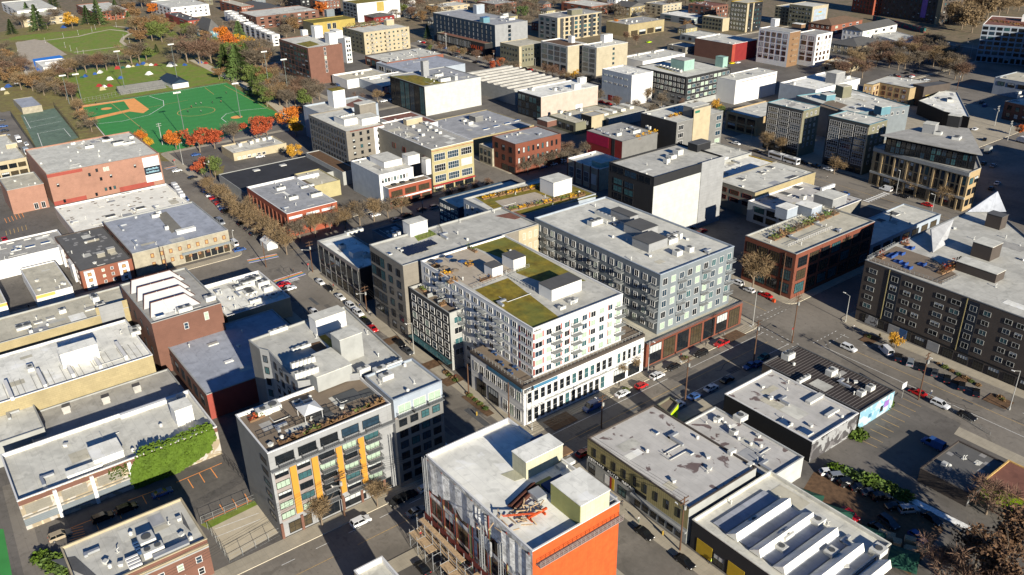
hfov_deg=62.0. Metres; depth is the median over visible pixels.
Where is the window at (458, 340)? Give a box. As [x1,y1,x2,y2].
[455,336,462,344]
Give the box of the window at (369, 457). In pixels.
[366,451,380,461]
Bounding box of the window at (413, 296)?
[411,293,415,301]
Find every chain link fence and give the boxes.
[10,113,35,147]
[53,103,79,138]
[83,83,169,100]
[200,496,253,523]
[206,522,277,562]
[223,455,248,483]
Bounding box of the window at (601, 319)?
[599,315,603,322]
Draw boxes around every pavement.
[0,184,241,314]
[161,125,476,233]
[212,311,426,574]
[250,44,495,101]
[308,268,756,434]
[378,103,609,172]
[388,540,623,574]
[424,7,787,70]
[553,28,979,122]
[574,368,1023,574]
[726,102,1018,179]
[731,201,888,303]
[841,310,1023,398]
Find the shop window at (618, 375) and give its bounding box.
[613,368,624,382]
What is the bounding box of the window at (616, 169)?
[611,165,623,174]
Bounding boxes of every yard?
[0,186,230,311]
[0,318,397,574]
[169,127,379,231]
[259,46,491,100]
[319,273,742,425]
[379,95,640,157]
[398,551,462,574]
[431,8,785,69]
[556,29,977,120]
[572,182,883,277]
[588,400,1023,574]
[732,104,1021,176]
[856,320,995,378]
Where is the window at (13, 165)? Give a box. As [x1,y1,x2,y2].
[8,163,16,168]
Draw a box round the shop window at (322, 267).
[321,264,325,274]
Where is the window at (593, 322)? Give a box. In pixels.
[590,319,595,325]
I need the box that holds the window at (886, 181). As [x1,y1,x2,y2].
[882,177,891,185]
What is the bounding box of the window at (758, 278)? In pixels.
[755,272,764,283]
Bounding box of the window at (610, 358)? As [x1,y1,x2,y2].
[608,356,611,367]
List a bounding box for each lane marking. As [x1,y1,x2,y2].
[297,513,420,574]
[552,332,763,434]
[564,342,766,442]
[568,344,787,455]
[825,347,1020,435]
[831,340,1021,424]
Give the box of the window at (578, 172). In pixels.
[576,168,580,179]
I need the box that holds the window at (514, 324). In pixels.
[512,320,516,328]
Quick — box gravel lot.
[209,505,276,559]
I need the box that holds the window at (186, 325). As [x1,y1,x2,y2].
[184,322,188,328]
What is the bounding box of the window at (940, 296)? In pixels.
[936,293,945,300]
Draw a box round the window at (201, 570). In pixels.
[198,566,205,574]
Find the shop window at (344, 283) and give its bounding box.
[343,280,347,290]
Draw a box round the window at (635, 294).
[633,290,637,298]
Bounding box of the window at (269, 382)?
[266,378,271,385]
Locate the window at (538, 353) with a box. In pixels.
[535,349,542,357]
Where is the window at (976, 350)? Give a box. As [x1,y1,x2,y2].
[973,347,981,354]
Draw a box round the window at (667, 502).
[665,499,668,509]
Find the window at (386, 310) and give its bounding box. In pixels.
[384,305,388,315]
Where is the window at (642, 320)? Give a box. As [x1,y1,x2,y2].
[640,316,644,324]
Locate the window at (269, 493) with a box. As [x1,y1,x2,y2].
[266,487,272,499]
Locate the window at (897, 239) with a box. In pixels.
[893,236,899,243]
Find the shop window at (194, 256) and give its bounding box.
[192,253,197,259]
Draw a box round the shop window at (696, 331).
[690,323,701,344]
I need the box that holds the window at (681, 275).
[679,271,684,278]
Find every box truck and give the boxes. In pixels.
[14,134,21,142]
[984,145,992,153]
[1015,136,1023,141]
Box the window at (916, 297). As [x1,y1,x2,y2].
[914,294,921,300]
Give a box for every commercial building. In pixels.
[0,134,29,177]
[103,201,231,275]
[378,116,474,191]
[868,143,981,211]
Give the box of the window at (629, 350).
[627,348,630,358]
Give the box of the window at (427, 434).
[423,430,430,439]
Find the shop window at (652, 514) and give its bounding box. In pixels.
[650,510,655,519]
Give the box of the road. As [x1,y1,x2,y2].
[0,5,1023,574]
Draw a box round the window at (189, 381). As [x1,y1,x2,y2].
[187,376,192,389]
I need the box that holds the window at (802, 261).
[797,254,807,267]
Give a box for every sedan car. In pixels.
[151,486,172,498]
[233,247,245,252]
[244,226,253,230]
[277,281,290,287]
[323,285,333,291]
[335,293,345,300]
[361,318,372,324]
[367,324,378,331]
[391,217,401,221]
[393,338,405,346]
[401,212,412,217]
[401,346,413,355]
[403,489,417,502]
[405,505,426,518]
[413,559,431,574]
[416,207,427,211]
[614,389,630,398]
[634,525,654,540]
[665,362,680,371]
[674,552,695,570]
[686,392,702,400]
[697,228,707,232]
[703,383,718,392]
[719,375,734,383]
[742,361,754,369]
[758,292,772,298]
[841,506,859,521]
[849,482,869,491]
[859,487,879,496]
[867,520,885,529]
[884,501,903,510]
[897,193,908,198]
[908,387,927,397]
[918,362,925,371]
[920,510,943,526]
[921,202,932,206]
[930,368,938,377]
[943,374,950,383]
[957,410,977,421]
[972,387,979,397]
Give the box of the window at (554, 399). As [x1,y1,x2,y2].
[553,397,556,409]
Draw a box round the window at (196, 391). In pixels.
[193,384,198,397]
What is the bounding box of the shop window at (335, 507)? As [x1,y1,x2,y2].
[317,501,339,519]
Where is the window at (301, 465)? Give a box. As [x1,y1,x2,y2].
[297,459,310,469]
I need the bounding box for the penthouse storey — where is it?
[881,113,982,169]
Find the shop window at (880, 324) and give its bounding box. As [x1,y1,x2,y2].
[877,320,884,329]
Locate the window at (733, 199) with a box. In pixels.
[729,196,737,202]
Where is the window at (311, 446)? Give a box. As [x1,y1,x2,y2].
[297,440,316,455]
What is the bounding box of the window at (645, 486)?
[643,484,646,493]
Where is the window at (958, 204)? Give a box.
[950,198,961,208]
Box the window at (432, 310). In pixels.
[430,305,434,314]
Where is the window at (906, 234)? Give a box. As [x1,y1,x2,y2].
[902,231,909,238]
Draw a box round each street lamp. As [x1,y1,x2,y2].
[531,387,538,429]
[647,341,654,372]
[1008,370,1020,409]
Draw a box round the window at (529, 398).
[527,392,530,403]
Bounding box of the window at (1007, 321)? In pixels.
[1004,318,1012,325]
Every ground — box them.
[0,0,1023,65]
[0,18,276,160]
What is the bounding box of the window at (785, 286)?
[778,281,788,293]
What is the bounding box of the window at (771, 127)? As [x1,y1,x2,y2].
[766,124,775,130]
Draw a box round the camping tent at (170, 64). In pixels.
[167,62,176,66]
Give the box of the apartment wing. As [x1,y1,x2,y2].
[408,283,463,369]
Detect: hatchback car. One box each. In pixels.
[249,231,259,235]
[309,308,317,312]
[315,278,324,284]
[416,483,427,493]
[575,448,586,458]
[634,381,647,389]
[743,287,755,292]
[753,360,762,367]
[757,352,769,360]
[818,467,834,475]
[907,529,927,543]
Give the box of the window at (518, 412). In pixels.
[516,407,520,421]
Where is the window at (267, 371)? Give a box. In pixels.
[264,367,269,374]
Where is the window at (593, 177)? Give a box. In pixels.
[591,174,595,184]
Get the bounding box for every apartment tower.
[851,0,878,14]
[877,0,962,24]
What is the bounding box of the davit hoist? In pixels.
[502,507,546,521]
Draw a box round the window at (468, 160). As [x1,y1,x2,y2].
[461,156,471,165]
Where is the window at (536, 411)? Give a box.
[534,405,538,419]
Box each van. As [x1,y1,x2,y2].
[216,216,224,224]
[230,238,238,246]
[582,397,601,412]
[878,344,893,355]
[879,185,892,191]
[921,436,946,450]
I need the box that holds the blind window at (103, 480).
[96,469,122,486]
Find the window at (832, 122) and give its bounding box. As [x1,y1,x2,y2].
[829,119,840,126]
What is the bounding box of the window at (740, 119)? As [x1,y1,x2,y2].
[737,116,744,123]
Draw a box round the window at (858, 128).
[855,125,867,133]
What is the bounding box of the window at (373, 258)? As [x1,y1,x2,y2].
[371,252,375,262]
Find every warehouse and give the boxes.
[0,286,132,354]
[0,319,155,415]
[0,390,221,529]
[31,368,184,442]
[168,309,289,418]
[435,109,533,153]
[467,65,566,104]
[517,76,597,118]
[595,103,648,125]
[690,470,891,574]
[720,161,815,215]
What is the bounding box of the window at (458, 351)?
[455,347,462,355]
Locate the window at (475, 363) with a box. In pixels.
[474,361,477,371]
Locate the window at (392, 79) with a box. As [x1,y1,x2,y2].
[390,77,395,103]
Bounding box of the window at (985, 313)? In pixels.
[983,310,990,317]
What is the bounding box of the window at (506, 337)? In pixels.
[504,333,508,341]
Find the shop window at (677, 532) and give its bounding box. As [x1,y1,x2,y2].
[675,528,680,537]
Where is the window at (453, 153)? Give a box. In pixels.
[447,149,458,157]
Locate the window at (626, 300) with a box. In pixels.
[624,297,628,305]
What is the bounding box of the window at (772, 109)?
[768,106,777,112]
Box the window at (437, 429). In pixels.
[434,425,441,434]
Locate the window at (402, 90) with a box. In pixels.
[400,80,405,107]
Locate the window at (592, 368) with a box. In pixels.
[590,364,594,375]
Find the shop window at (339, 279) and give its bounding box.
[337,276,341,286]
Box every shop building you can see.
[0,229,62,278]
[0,404,45,467]
[54,182,188,232]
[218,156,333,200]
[317,227,374,301]
[332,68,387,88]
[354,556,398,574]
[359,71,401,94]
[365,48,442,67]
[372,223,403,242]
[376,55,464,72]
[379,111,437,125]
[428,1,469,11]
[436,31,492,56]
[479,141,493,166]
[549,105,622,134]
[561,0,613,13]
[567,151,618,190]
[581,111,603,131]
[606,16,664,36]
[627,49,684,66]
[660,10,703,23]
[667,42,694,53]
[685,406,803,482]
[694,33,756,61]
[705,142,751,162]
[715,68,776,103]
[723,155,771,177]
[723,369,858,461]
[725,101,769,136]
[746,182,861,226]
[761,345,895,427]
[778,70,859,100]
[821,63,858,71]
[826,58,851,63]
[867,203,940,257]
[872,31,931,47]
[916,90,969,127]
[917,440,1004,506]
[991,72,1023,97]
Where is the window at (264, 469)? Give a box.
[262,465,268,477]
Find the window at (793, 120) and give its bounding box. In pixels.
[790,117,800,124]
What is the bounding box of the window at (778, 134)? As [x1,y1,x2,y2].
[776,132,786,138]
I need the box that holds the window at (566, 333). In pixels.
[564,329,569,336]
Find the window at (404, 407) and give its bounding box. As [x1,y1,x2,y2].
[398,401,410,413]
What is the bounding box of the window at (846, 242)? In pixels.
[841,236,850,248]
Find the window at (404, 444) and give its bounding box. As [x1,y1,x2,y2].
[401,439,408,448]
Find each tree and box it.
[0,40,11,48]
[0,47,14,63]
[0,51,28,64]
[0,60,11,78]
[0,65,25,84]
[5,19,18,34]
[5,57,33,73]
[8,11,30,26]
[8,71,26,89]
[16,73,39,90]
[27,4,49,31]
[27,69,54,87]
[30,63,57,78]
[31,77,51,95]
[39,15,57,27]
[41,74,69,93]
[46,7,64,15]
[46,61,73,76]
[47,0,60,6]
[48,82,76,99]
[53,58,76,77]
[53,74,67,86]
[58,11,78,27]
[58,82,80,100]
[64,56,89,72]
[69,98,83,109]
[72,109,95,120]
[73,53,91,72]
[75,115,99,131]
[79,5,97,24]
[84,52,105,71]
[89,0,109,24]
[91,50,120,70]
[102,5,126,19]
[106,50,129,65]
[114,43,139,63]
[121,1,135,10]
[123,41,148,62]
[124,15,141,29]
[125,11,130,23]
[127,8,140,15]
[127,28,147,40]
[132,16,150,34]
[133,129,147,139]
[139,41,154,59]
[139,136,153,145]
[140,20,157,40]
[146,3,157,14]
[149,12,168,22]
[149,22,169,41]
[162,129,181,148]
[163,21,176,29]
[164,35,197,62]
[165,37,195,56]
[165,52,178,67]
[167,31,177,37]
[172,32,215,63]
[176,22,189,34]
[178,24,201,36]
[179,127,214,151]
[189,156,206,174]
[196,41,219,63]
[197,177,214,187]
[198,127,223,148]
[199,30,212,39]
[200,154,221,177]
[205,182,218,197]
[209,183,229,201]
[210,66,225,79]
[211,39,224,54]
[212,25,230,40]
[216,32,241,46]
[216,44,229,70]
[218,41,242,53]
[219,119,242,142]
[220,45,247,81]
[220,193,236,207]
[220,193,240,209]
[225,195,255,219]
[227,36,269,53]
[228,201,262,225]
[232,21,246,47]
[235,33,250,45]
[235,207,265,226]
[236,115,266,137]
[237,43,256,68]
[238,48,274,65]
[238,63,259,79]
[244,72,257,95]
[244,213,273,236]
[248,66,261,79]
[251,78,264,98]
[252,48,271,65]
[252,218,281,235]
[254,36,275,47]
[254,63,271,77]
[256,86,275,106]
[257,72,272,84]
[257,78,278,99]
[258,47,274,66]
[260,116,274,134]
[263,66,281,77]
[263,77,284,90]
[263,82,291,105]
[264,64,279,69]
[264,225,286,248]
[272,74,293,87]
[274,106,302,131]
[275,231,296,254]
[276,24,293,37]
[276,89,296,107]
[277,14,297,23]
[280,218,309,241]
[282,75,297,86]
[282,83,308,105]
[282,144,302,158]
[286,17,299,32]
[288,117,303,135]
[290,75,306,86]
[296,84,323,103]
[296,88,312,104]
[299,77,319,95]
[303,210,327,236]
[303,492,333,525]
[308,82,325,99]
[314,1,329,11]
[320,211,341,232]
[331,201,357,228]
[340,200,370,224]
[362,477,391,506]
[364,197,382,221]
[371,89,383,100]
[376,197,394,217]
[390,194,411,213]
[400,0,411,5]
[400,3,407,10]
[406,6,415,14]
[409,0,425,4]
[411,11,427,19]
[422,24,432,38]
[424,5,437,14]
[426,40,436,45]
[434,41,445,52]
[442,187,455,195]
[447,45,457,54]
[455,184,467,192]
[458,47,466,58]
[471,49,481,61]
[471,179,481,188]
[481,55,492,61]
[482,178,493,184]
[489,60,500,67]
[496,57,508,65]
[508,61,518,66]
[516,5,530,15]
[517,157,538,174]
[518,1,533,13]
[530,153,546,170]
[540,63,554,72]
[544,150,558,161]
[546,63,558,76]
[554,66,565,78]
[555,147,568,164]
[560,72,571,79]
[561,141,575,150]
[567,144,587,157]
[568,69,578,78]
[572,73,582,79]
[579,141,591,152]
[585,75,595,82]
[598,89,606,97]
[612,95,621,105]
[618,362,628,372]
[622,31,629,37]
[625,99,642,106]
[629,355,642,367]
[631,34,640,41]
[642,104,657,110]
[644,87,654,101]
[656,89,669,105]
[711,98,720,107]
[717,104,726,116]
[737,250,775,287]
[751,258,774,277]
[759,130,775,150]
[776,136,787,151]
[821,56,842,68]
[828,152,847,173]
[836,60,853,73]
[841,57,864,74]
[843,46,864,56]
[850,50,866,62]
[852,60,874,77]
[859,46,876,62]
[865,49,892,66]
[867,40,881,53]
[868,40,890,53]
[878,50,895,67]
[882,43,895,59]
[888,46,906,63]
[888,329,905,346]
[890,37,906,47]
[890,52,910,69]
[897,50,921,68]
[900,39,921,54]
[905,35,926,44]
[905,41,923,53]
[905,180,921,190]
[911,49,928,67]
[911,529,975,573]
[912,30,932,38]
[917,37,940,46]
[918,45,934,62]
[919,43,938,60]
[925,542,1010,574]
[926,48,943,66]
[927,33,945,44]
[927,39,951,47]
[931,45,949,52]
[931,52,959,70]
[935,185,955,200]
[936,47,953,57]
[936,57,962,74]
[941,43,964,52]
[943,61,972,79]
[944,51,966,59]
[946,0,964,23]
[949,5,973,29]
[950,518,1016,565]
[951,0,978,24]
[954,55,973,74]
[954,61,974,80]
[960,8,985,32]
[963,0,980,5]
[965,0,1001,7]
[966,470,1023,517]
[970,501,1023,560]
[973,527,1023,574]
[974,3,987,26]
[981,0,1001,18]
[996,494,1023,512]
[997,0,1021,15]
[1006,0,1022,13]
[1010,0,1023,10]
[1014,124,1023,135]
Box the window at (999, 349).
[997,347,1004,353]
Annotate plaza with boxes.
[16,39,66,73]
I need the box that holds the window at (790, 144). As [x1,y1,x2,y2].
[787,141,797,148]
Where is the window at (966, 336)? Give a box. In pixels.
[962,332,969,339]
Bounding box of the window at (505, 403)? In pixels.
[502,397,507,411]
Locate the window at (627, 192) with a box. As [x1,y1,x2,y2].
[624,188,632,196]
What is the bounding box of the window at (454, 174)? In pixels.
[448,170,459,179]
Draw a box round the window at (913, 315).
[910,312,917,318]
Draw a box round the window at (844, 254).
[839,249,848,261]
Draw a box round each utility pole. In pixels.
[301,241,312,271]
[331,472,344,516]
[356,286,367,310]
[467,364,468,393]
[508,382,509,417]
[594,394,605,428]
[675,495,688,550]
[680,355,691,401]
[749,320,761,360]
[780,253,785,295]
[791,296,800,342]
[917,353,932,399]
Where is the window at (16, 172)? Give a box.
[11,170,18,174]
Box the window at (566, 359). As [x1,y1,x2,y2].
[564,355,568,362]
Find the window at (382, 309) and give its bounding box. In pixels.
[380,302,384,312]
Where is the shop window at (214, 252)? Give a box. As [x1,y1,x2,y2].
[211,248,217,254]
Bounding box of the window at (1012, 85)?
[1007,83,1014,87]
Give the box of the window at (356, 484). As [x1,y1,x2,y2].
[347,480,361,490]
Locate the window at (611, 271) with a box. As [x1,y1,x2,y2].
[609,268,613,275]
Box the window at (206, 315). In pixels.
[204,311,208,319]
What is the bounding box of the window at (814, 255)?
[809,250,818,262]
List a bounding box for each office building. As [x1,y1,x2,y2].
[389,60,481,115]
[433,4,527,56]
[975,14,1023,65]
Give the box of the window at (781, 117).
[779,115,788,121]
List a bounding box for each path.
[0,111,33,153]
[2,484,46,574]
[43,29,131,46]
[189,59,288,113]
[909,499,970,529]
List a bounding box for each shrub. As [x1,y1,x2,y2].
[28,548,51,565]
[36,551,56,569]
[40,552,62,574]
[50,556,67,574]
[824,462,845,472]
[837,465,854,476]
[848,425,869,442]
[849,469,874,484]
[858,472,885,488]
[870,477,890,491]
[877,480,900,495]
[888,486,904,497]
[895,488,915,502]
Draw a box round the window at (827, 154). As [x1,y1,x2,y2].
[825,151,835,158]
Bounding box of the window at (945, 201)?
[938,194,948,205]
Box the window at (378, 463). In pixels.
[367,461,381,470]
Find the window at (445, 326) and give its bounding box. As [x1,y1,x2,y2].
[443,323,448,332]
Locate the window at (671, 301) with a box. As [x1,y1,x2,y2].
[669,296,674,304]
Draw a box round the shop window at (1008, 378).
[1002,372,1015,384]
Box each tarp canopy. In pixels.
[802,489,823,500]
[825,503,853,518]
[860,524,886,539]
[887,544,919,574]
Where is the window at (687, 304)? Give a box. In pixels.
[685,300,689,307]
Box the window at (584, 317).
[582,314,586,320]
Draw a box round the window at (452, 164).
[448,159,458,168]
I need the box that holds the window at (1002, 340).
[999,337,1007,344]
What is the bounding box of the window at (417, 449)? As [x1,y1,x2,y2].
[413,445,420,454]
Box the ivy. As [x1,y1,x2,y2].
[108,422,216,489]
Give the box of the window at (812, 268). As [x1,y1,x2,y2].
[807,263,816,275]
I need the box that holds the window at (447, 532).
[446,530,454,547]
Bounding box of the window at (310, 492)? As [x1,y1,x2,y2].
[301,489,314,500]
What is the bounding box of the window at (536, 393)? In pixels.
[534,389,538,400]
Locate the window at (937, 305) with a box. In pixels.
[934,302,943,309]
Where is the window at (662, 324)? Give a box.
[659,321,664,329]
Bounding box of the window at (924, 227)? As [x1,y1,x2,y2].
[921,223,927,231]
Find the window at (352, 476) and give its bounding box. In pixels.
[346,470,359,480]
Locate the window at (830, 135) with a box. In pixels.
[827,132,838,139]
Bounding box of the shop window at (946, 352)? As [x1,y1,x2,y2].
[941,347,953,358]
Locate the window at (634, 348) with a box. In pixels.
[632,346,635,356]
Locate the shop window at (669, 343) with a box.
[663,335,675,357]
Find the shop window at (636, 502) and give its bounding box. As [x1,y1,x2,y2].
[634,499,639,507]
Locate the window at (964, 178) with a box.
[962,176,966,185]
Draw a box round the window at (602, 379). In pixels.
[600,375,604,388]
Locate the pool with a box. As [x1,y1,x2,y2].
[33,55,62,70]
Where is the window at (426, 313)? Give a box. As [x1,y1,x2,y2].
[424,310,428,318]
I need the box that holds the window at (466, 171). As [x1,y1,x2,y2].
[462,167,472,175]
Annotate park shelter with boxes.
[13,96,42,113]
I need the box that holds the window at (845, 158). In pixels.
[837,154,848,161]
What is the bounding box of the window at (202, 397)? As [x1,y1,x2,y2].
[200,392,205,406]
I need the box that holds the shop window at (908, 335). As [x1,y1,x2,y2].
[906,332,910,340]
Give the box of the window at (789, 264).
[781,255,792,267]
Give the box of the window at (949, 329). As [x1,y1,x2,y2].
[944,326,954,333]
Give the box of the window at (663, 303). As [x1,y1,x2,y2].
[661,300,665,307]
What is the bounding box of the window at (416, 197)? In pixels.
[412,194,420,201]
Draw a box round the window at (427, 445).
[424,441,431,449]
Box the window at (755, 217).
[753,214,763,222]
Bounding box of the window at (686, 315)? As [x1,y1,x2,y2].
[684,311,688,318]
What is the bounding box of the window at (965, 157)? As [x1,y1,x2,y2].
[963,154,967,160]
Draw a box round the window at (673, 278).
[671,274,675,282]
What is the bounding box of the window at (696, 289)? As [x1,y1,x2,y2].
[693,286,698,294]
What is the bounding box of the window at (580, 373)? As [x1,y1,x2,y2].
[578,369,582,380]
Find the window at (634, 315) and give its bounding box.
[632,312,636,319]
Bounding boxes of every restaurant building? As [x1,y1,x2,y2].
[204,270,292,322]
[221,136,286,160]
[351,151,419,202]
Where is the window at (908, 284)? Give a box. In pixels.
[904,281,911,287]
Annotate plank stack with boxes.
[507,482,539,509]
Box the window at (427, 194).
[422,191,429,198]
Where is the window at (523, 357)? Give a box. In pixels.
[521,353,525,361]
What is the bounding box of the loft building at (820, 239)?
[741,189,874,298]
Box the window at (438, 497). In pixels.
[430,491,440,501]
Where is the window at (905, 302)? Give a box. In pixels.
[901,299,908,305]
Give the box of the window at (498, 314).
[496,310,500,318]
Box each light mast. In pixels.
[113,50,124,87]
[173,91,185,139]
[232,82,240,117]
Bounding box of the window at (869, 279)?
[867,276,875,283]
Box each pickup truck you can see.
[281,285,296,290]
[713,338,729,347]
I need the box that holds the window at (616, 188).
[613,184,621,192]
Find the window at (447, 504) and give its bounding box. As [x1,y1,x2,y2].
[444,500,453,513]
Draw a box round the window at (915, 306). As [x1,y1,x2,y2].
[912,303,919,309]
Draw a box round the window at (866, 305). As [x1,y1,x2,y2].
[862,302,870,308]
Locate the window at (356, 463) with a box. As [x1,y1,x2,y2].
[344,460,358,470]
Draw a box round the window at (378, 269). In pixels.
[376,266,381,277]
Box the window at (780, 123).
[778,120,787,127]
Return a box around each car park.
[0,201,62,241]
[35,460,250,552]
[225,153,294,172]
[804,471,943,574]
[861,393,960,477]
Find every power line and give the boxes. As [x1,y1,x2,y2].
[166,474,337,574]
[168,474,333,570]
[172,477,337,574]
[177,479,338,574]
[340,410,565,471]
[341,413,568,475]
[341,414,571,477]
[379,396,599,494]
[381,397,602,496]
[507,384,678,496]
[508,387,679,499]
[511,384,685,497]
[512,382,687,495]
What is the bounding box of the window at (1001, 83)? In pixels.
[997,81,1004,85]
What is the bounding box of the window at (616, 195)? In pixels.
[613,191,621,200]
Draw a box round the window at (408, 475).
[404,471,411,480]
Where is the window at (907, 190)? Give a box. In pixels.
[904,184,913,194]
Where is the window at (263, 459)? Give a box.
[260,453,266,465]
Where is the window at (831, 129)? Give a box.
[828,126,839,133]
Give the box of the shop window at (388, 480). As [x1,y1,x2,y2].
[371,476,391,490]
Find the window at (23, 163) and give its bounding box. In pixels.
[18,161,26,166]
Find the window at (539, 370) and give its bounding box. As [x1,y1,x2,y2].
[535,366,542,374]
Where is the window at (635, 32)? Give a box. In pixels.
[631,30,637,35]
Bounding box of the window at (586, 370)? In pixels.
[584,367,588,378]
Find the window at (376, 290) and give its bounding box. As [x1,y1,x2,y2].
[374,287,378,297]
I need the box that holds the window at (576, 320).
[573,317,578,324]
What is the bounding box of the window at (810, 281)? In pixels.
[805,276,814,288]
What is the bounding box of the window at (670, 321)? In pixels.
[668,318,672,325]
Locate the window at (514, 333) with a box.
[512,329,516,337]
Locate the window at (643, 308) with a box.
[641,305,645,313]
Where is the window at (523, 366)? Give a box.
[521,362,525,370]
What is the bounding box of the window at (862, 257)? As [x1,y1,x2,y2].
[857,252,866,264]
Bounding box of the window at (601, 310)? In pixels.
[599,307,604,314]
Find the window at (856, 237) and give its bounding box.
[852,231,861,243]
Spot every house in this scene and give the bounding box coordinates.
[35,58,71,70]
[54,226,135,290]
[196,16,219,38]
[244,1,280,10]
[364,12,393,21]
[400,0,415,7]
[403,8,417,18]
[427,17,433,29]
[446,0,462,1]
[499,12,517,18]
[532,18,538,30]
[536,0,550,10]
[540,7,554,13]
[607,0,627,3]
[614,0,644,16]
[630,12,647,16]
[633,0,656,4]
[678,24,696,33]
[808,15,862,34]
[830,36,883,54]
[841,19,896,39]
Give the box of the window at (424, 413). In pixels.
[421,408,428,417]
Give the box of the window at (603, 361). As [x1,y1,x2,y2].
[602,359,605,369]
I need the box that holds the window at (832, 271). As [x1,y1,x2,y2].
[827,266,836,278]
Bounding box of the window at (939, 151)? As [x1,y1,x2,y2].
[936,149,941,155]
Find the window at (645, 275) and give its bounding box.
[643,273,647,280]
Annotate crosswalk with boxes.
[863,192,887,201]
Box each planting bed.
[383,335,401,344]
[422,359,442,368]
[442,374,464,385]
[462,395,493,415]
[721,330,745,341]
[859,334,881,344]
[951,374,971,383]
[983,393,1013,408]
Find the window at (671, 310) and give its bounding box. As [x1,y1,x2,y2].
[668,307,673,315]
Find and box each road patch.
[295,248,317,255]
[324,538,350,552]
[335,544,358,557]
[444,418,463,435]
[464,408,489,425]
[472,407,496,423]
[544,411,577,430]
[575,424,600,437]
[623,401,646,413]
[667,368,691,379]
[668,390,683,396]
[673,369,697,380]
[674,383,690,391]
[696,390,714,400]
[726,365,741,373]
[752,154,771,159]
[772,328,794,338]
[867,348,892,359]
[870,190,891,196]
[894,351,918,364]
[972,399,992,409]
[973,397,1005,411]
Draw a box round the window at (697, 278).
[694,275,699,283]
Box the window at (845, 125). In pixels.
[842,122,853,129]
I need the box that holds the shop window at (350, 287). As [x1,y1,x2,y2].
[349,285,353,295]
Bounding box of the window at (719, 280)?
[717,277,721,284]
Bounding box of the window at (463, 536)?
[457,524,468,548]
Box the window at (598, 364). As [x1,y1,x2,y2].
[596,361,600,372]
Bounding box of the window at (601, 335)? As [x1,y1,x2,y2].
[598,332,603,339]
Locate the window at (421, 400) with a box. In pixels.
[413,394,425,407]
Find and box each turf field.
[0,529,11,574]
[83,82,282,151]
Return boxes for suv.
[47,528,71,542]
[91,510,114,524]
[115,501,137,514]
[221,208,231,213]
[345,300,355,309]
[349,514,371,528]
[352,307,363,316]
[387,491,408,507]
[429,204,438,209]
[649,371,664,380]
[676,400,685,407]
[693,347,708,357]
[732,279,744,285]
[827,471,848,480]
[837,477,858,487]
[840,342,857,352]
[869,491,892,501]
[877,512,899,529]
[894,353,902,362]
[897,503,920,514]
[906,357,914,366]
[930,397,950,409]
[957,381,965,391]
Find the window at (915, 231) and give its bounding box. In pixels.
[911,227,918,235]
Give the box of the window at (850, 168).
[848,165,853,171]
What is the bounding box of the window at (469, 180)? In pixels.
[465,177,472,183]
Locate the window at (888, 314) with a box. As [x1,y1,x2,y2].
[884,310,890,317]
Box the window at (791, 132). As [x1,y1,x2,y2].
[789,129,798,136]
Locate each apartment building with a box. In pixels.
[1,0,56,15]
[12,9,73,26]
[151,0,209,16]
[220,0,253,11]
[235,376,397,538]
[239,5,319,27]
[248,305,401,404]
[279,25,344,83]
[283,0,309,7]
[303,9,354,33]
[303,87,378,137]
[310,0,340,15]
[337,35,352,62]
[342,0,400,21]
[342,19,409,54]
[365,358,445,486]
[369,207,538,340]
[421,235,626,377]
[438,179,518,223]
[463,173,595,221]
[477,0,516,14]
[500,38,540,67]
[535,196,736,334]
[538,8,601,39]
[541,35,586,72]
[582,33,627,75]
[608,138,724,227]
[636,55,730,104]
[641,101,722,148]
[645,0,681,14]
[688,1,727,16]
[702,15,729,31]
[729,0,762,31]
[756,18,805,66]
[762,98,819,156]
[774,3,791,25]
[787,1,828,28]
[796,83,909,139]
[797,29,832,66]
[822,110,887,174]
[855,191,1023,389]
[863,75,929,105]
[913,80,950,105]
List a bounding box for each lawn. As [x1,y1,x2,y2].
[4,26,127,53]
[60,64,224,103]
[78,49,158,61]
[200,501,256,528]
[213,165,224,176]
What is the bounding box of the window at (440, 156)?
[434,152,444,161]
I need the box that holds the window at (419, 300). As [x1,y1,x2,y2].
[417,297,421,305]
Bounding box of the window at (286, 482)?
[276,478,290,489]
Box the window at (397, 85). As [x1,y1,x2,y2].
[395,79,400,105]
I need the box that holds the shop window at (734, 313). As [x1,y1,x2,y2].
[728,306,739,327]
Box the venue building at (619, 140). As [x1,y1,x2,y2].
[586,122,657,158]
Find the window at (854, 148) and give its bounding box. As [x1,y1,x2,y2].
[852,145,863,152]
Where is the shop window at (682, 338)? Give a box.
[676,329,688,351]
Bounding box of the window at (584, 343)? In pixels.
[581,339,586,346]
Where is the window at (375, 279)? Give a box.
[373,275,377,286]
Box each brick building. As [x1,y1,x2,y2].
[0,171,49,213]
[25,131,164,205]
[52,498,214,574]
[76,2,128,21]
[120,267,225,370]
[247,172,338,235]
[492,116,560,174]
[1001,91,1023,123]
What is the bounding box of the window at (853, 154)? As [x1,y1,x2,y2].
[851,151,862,159]
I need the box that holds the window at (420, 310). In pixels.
[418,306,422,314]
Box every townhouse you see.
[224,10,238,20]
[227,12,241,22]
[230,15,245,25]
[233,17,248,20]
[239,20,251,31]
[243,23,258,34]
[248,25,263,36]
[254,27,268,38]
[259,29,272,39]
[264,32,279,45]
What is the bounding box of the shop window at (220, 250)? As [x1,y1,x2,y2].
[217,246,223,253]
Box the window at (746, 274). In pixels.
[744,267,752,279]
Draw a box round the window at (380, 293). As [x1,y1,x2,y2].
[379,290,383,301]

